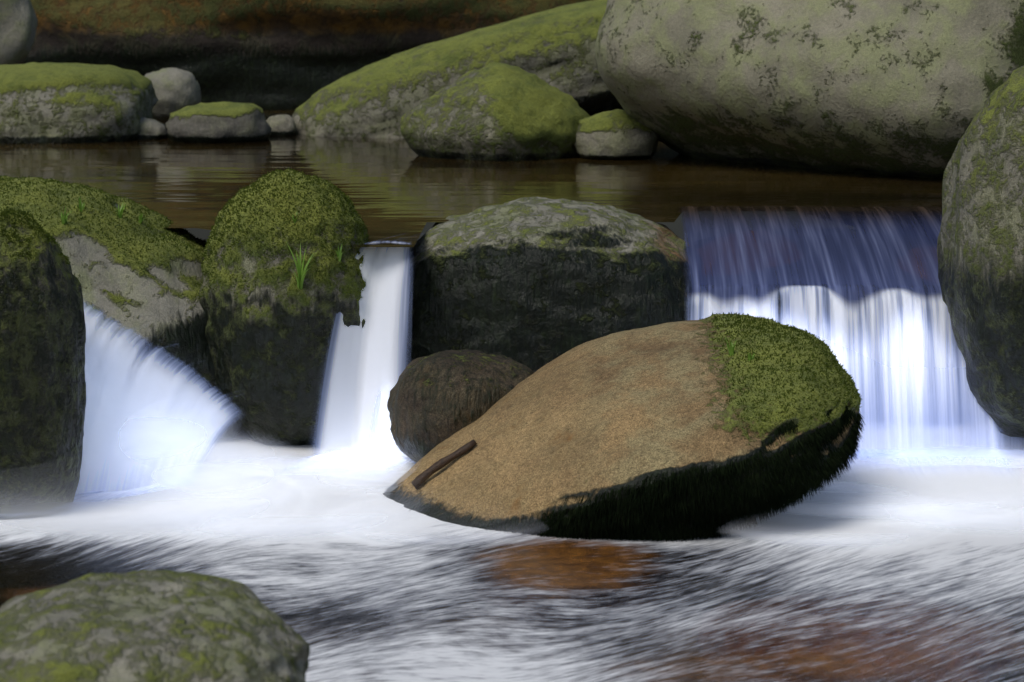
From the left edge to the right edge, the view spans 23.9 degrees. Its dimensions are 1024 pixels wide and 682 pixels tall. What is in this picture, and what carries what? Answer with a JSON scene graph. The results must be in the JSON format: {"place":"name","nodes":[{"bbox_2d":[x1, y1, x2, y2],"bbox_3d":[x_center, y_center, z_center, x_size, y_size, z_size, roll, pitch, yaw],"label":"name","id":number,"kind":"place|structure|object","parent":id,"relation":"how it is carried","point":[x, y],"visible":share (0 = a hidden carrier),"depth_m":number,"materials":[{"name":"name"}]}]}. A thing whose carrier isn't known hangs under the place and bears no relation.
{"place":"outdoors","nodes":[
{"label":"outdoors","id":0,"kind":"place"},
{"bbox_2d":[0,110,942,246],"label":"water pool","id":1,"kind":"structure","parent":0,"point":[399,191],"depth_m":8.29,"materials":[{"name":"brown liquid"}]},
{"bbox_2d":[0,0,37,64],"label":"boulder","id":2,"kind":"object","parent":1,"relation":"on","point":[18,22],"visible":0.91,"depth_m":11.37,"materials":[{"name":"stone"}]},
{"bbox_2d":[0,62,158,143],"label":"mossy boulder","id":3,"kind":"object","parent":1,"relation":"in","point":[51,103],"visible":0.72,"depth_m":9.91,"materials":[{"name":"stone"}]},
{"bbox_2d":[0,176,241,442],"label":"mossy boulder","id":4,"kind":"object","parent":1,"relation":"in","point":[160,315],"visible":0.3,"depth_m":6.44,"materials":[{"name":"stone"}]},
{"bbox_2d":[59,207,71,224],"bbox_3d":[-1.191,-0.333,6.402,0.037,0.053,0.046,5,10,29],"label":"grass tuft","id":5,"kind":"object","parent":4,"relation":"on","point":[63,218],"visible":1,"depth_m":6.40,"materials":[{"name":"green plant"}]},
{"bbox_2d":[77,198,84,211],"bbox_3d":[-1.164,-0.368,6.517,0.018,0.045,0.030,3,9,15],"label":"grass tuft","id":6,"kind":"object","parent":4,"relation":"on","point":[81,206],"visible":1,"depth_m":6.52,"materials":[{"name":"green plant"}]},
{"bbox_2d":[0,174,205,309],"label":"moss","id":7,"kind":"object","parent":4,"relation":"on","point":[98,202],"visible":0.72,"depth_m":6.60,"materials":[{"name":"green plant"}]},
{"bbox_2d":[115,202,127,217],"bbox_3d":[-1.067,-0.357,6.592,0.034,0.049,0.040,-3,9,-18],"label":"grass tuft","id":8,"kind":"object","parent":4,"relation":"on","point":[120,210],"visible":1,"depth_m":6.60,"materials":[{"name":"green plant"}]},
{"bbox_2d":[138,214,144,222],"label":"grass tuft","id":9,"kind":"object","parent":4,"relation":"on","point":[140,218],"visible":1,"depth_m":6.63,"materials":[{"name":"green plant"}]},
{"bbox_2d":[137,117,167,138],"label":"stone","id":10,"kind":"object","parent":1,"relation":"on","point":[151,128],"visible":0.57,"depth_m":10.13,"materials":[{"name":"stone"}]},
{"bbox_2d":[145,68,200,122],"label":"stone","id":11,"kind":"object","parent":1,"relation":"on","point":[176,89],"visible":0.57,"depth_m":10.80,"materials":[{"name":"stone"}]},
{"bbox_2d":[166,101,271,142],"bbox_3d":[-1.228,-0.887,10.099,0.436,0.226,0.452,0,9,0],"label":"stone","id":12,"kind":"object","parent":1,"relation":"in","point":[223,122],"visible":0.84,"depth_m":9.93,"materials":[{"name":"stone"}]},
{"bbox_2d":[266,114,295,135],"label":"stone","id":13,"kind":"object","parent":1,"relation":"on","point":[283,125],"visible":0.66,"depth_m":10.34,"materials":[{"name":"stone"}]},
{"bbox_2d":[293,115,299,128],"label":"stone","id":14,"kind":"object","parent":1,"relation":"on","point":[296,118],"visible":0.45,"depth_m":10.46,"materials":[{"name":"stone"}]},
{"bbox_2d":[22,0,589,110],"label":"bank","id":15,"kind":"structure","parent":1,"relation":"on","point":[273,55],"depth_m":11.95,"materials":[{"name":"brown soil"}]},
{"bbox_2d":[292,0,622,137],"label":"long boulder","id":16,"kind":"object","parent":1,"relation":"on","point":[554,47],"visible":0.37,"depth_m":10.19,"materials":[{"name":"stone"}]},
{"bbox_2d":[400,62,590,160],"bbox_3d":[-0.049,-0.816,9.293,0.653,0.510,0.644,8,12,41],"label":"mossy boulder","id":17,"kind":"object","parent":1,"relation":"on","point":[494,111],"visible":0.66,"depth_m":9.08,"materials":[{"name":"stone"}]},
{"bbox_2d":[574,109,658,159],"bbox_3d":[0.400,-0.772,9.199,0.339,0.220,0.346,0,9,0],"label":"stone","id":18,"kind":"object","parent":1,"relation":"on","point":[617,134],"visible":0.72,"depth_m":9.06,"materials":[{"name":"stone"}]},
{"bbox_2d":[595,0,1023,178],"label":"boulder","id":19,"kind":"object","parent":1,"relation":"in","point":[906,88],"visible":0.75,"depth_m":8.26,"materials":[{"name":"stone"}]},
{"bbox_2d":[0,399,1023,681],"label":"water stream","id":20,"kind":"structure","parent":0,"point":[348,573],"depth_m":5.33,"materials":[{"name":"white liquid"}]},
{"bbox_2d":[0,210,85,519],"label":"boulder","id":21,"kind":"object","parent":20,"relation":"in","point":[42,368],"visible":0.83,"depth_m":5.61,"materials":[{"name":"stone"}]},
{"bbox_2d":[0,208,80,281],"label":"moss","id":22,"kind":"object","parent":21,"relation":"on","point":[11,212],"visible":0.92,"depth_m":5.63,"materials":[{"name":"green plant"}]},
{"bbox_2d":[73,308,231,501],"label":"waterfall","id":23,"kind":"object","parent":20,"relation":"on","point":[152,423],"visible":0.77,"depth_m":5.96,"materials":[{"name":"liquid"}]},
{"bbox_2d":[199,169,367,445],"bbox_3d":[-0.599,-0.076,6.553,0.500,0.786,0.504,0,9,0],"label":"round boulder","id":24,"kind":"object","parent":20,"relation":"in","point":[272,372],"visible":0.73,"depth_m":6.35,"materials":[{"name":"stone"}]},
{"bbox_2d":[197,167,370,317],"bbox_3d":[-0.595,-0.281,6.500,0.501,0.381,0.473,0,9,0],"label":"moss","id":25,"kind":"object","parent":24,"relation":"on","point":[254,185],"visible":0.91,"depth_m":6.37,"materials":[{"name":"green plant"}]},
{"bbox_2d":[286,242,317,289],"bbox_3d":[-0.545,-0.191,6.258,0.086,0.124,0.095,0,9,0],"label":"grass tuft","id":26,"kind":"object","parent":25,"relation":"on","point":[301,272],"visible":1,"depth_m":6.28,"materials":[{"name":"green plant"}]},
{"bbox_2d":[334,245,341,261],"bbox_3d":[-0.454,-0.232,6.330,0.046,0.052,0.029,6,11,33],"label":"grass tuft","id":27,"kind":"object","parent":24,"relation":"on","point":[339,254],"visible":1,"depth_m":6.33,"materials":[{"name":"green plant"}]},
{"bbox_2d":[298,242,406,464],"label":"waterfall","id":28,"kind":"object","parent":20,"relation":"on","point":[364,375],"visible":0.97,"depth_m":6.38,"materials":[{"name":"liquid"}]},
{"bbox_2d":[361,402,412,466],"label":"foam","id":29,"kind":"object","parent":28,"relation":"attached to","point":[394,459],"visible":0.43,"depth_m":6.31,"materials":[{"name":"liquid"}]},
{"bbox_2d":[387,349,534,461],"bbox_3d":[-0.120,0.175,6.244,0.406,0.310,0.399,0,9,0],"label":"boulder","id":30,"kind":"object","parent":20,"relation":"in","point":[435,399],"visible":0.55,"depth_m":6.10,"materials":[{"name":"stone"}]},
{"bbox_2d":[401,197,702,371],"bbox_3d":[0.109,-0.097,6.955,0.918,0.623,0.781,0,9,0],"label":"boulder","id":31,"kind":"object","parent":20,"relation":"on","point":[534,284],"visible":0.57,"depth_m":6.61,"materials":[{"name":"stone"}]},
{"bbox_2d":[383,314,860,537],"bbox_3d":[0.244,0.211,5.864,1.174,0.480,0.963,0,9,0],"label":"slab boulder","id":32,"kind":"object","parent":20,"relation":"on","point":[617,411],"visible":0.76,"depth_m":5.65,"materials":[{"name":"beige stone"}]},
{"bbox_2d":[411,439,476,488],"bbox_3d":[-0.165,0.299,5.865,0.166,0.114,0.024,-3,9,-19],"label":"stick","id":33,"kind":"object","parent":32,"relation":"on","point":[418,481],"visible":1,"depth_m":5.86,"materials":[{"name":"brown wood"}]},
{"bbox_2d":[385,406,865,541],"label":"moss","id":34,"kind":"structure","parent":32,"relation":"attached to","point":[746,508],"depth_m":5.45,"materials":[{"name":"black plant"}]},
{"bbox_2d":[725,337,736,355],"bbox_3d":[0.521,0.014,5.746,0.030,0.048,0.039,0,9,0],"label":"grass tuft","id":35,"kind":"object","parent":32,"relation":"on","point":[731,349],"visible":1,"depth_m":5.74,"materials":[{"name":"green plant"}]},
{"bbox_2d":[748,351,754,360],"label":"grass tuft","id":36,"kind":"object","parent":32,"relation":"on","point":[750,357],"visible":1,"depth_m":5.70,"materials":[{"name":"green plant"}]},
{"bbox_2d":[701,311,861,438],"bbox_3d":[0.653,0.060,5.849,0.359,0.192,0.867,0,9,0],"label":"moss","id":37,"kind":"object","parent":32,"relation":"on","point":[763,329],"depth_m":5.71,"materials":[{"name":"green plant"}]},
{"bbox_2d":[699,284,970,424],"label":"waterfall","id":38,"kind":"structure","parent":20,"relation":"on","point":[877,416],"depth_m":6.69,"materials":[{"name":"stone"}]},
{"bbox_2d":[680,206,1002,455],"bbox_3d":[0.947,-0.032,6.739,1.015,0.555,1.464,0,9,0],"label":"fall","id":39,"kind":"object","parent":38,"relation":"on","point":[748,259],"visible":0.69,"depth_m":6.62,"materials":[{"name":"liquid"}]},
{"bbox_2d":[741,310,999,457],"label":"waterfall","id":40,"kind":"object","parent":20,"relation":"on","point":[909,388],"visible":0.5,"depth_m":6.41,"materials":[{"name":"liquid"}]},
{"bbox_2d":[937,65,1023,440],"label":"boulder","id":41,"kind":"object","parent":20,"relation":"in","point":[980,248],"visible":0.98,"depth_m":6.23,"materials":[{"name":"stone"}]},
{"bbox_2d":[534,574,1023,681],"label":"stream bed","id":42,"kind":"object","parent":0,"point":[661,651],"depth_m":5.46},
{"bbox_2d":[0,570,309,681],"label":"boulder","id":43,"kind":"object","parent":42,"relation":"on","point":[155,626],"visible":1,"depth_m":3.56,"materials":[{"name":"stone"}]},
{"bbox_2d":[544,583,684,623],"bbox_3d":[0.145,0.535,5.903,0.570,0.260,0.851,0,9,0],"label":"submerged rock","id":44,"kind":"object","parent":42,"relation":"on","point":[603,605],"visible":0.08,"depth_m":5.52,"materials":[{"name":"beige stone"}]},
{"bbox_2d":[695,589,1023,681],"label":"submerged rock","id":45,"kind":"object","parent":42,"relation":"on","point":[876,654],"visible":0.85,"depth_m":4.89,"materials":[{"name":"beige stone"}]}
]}

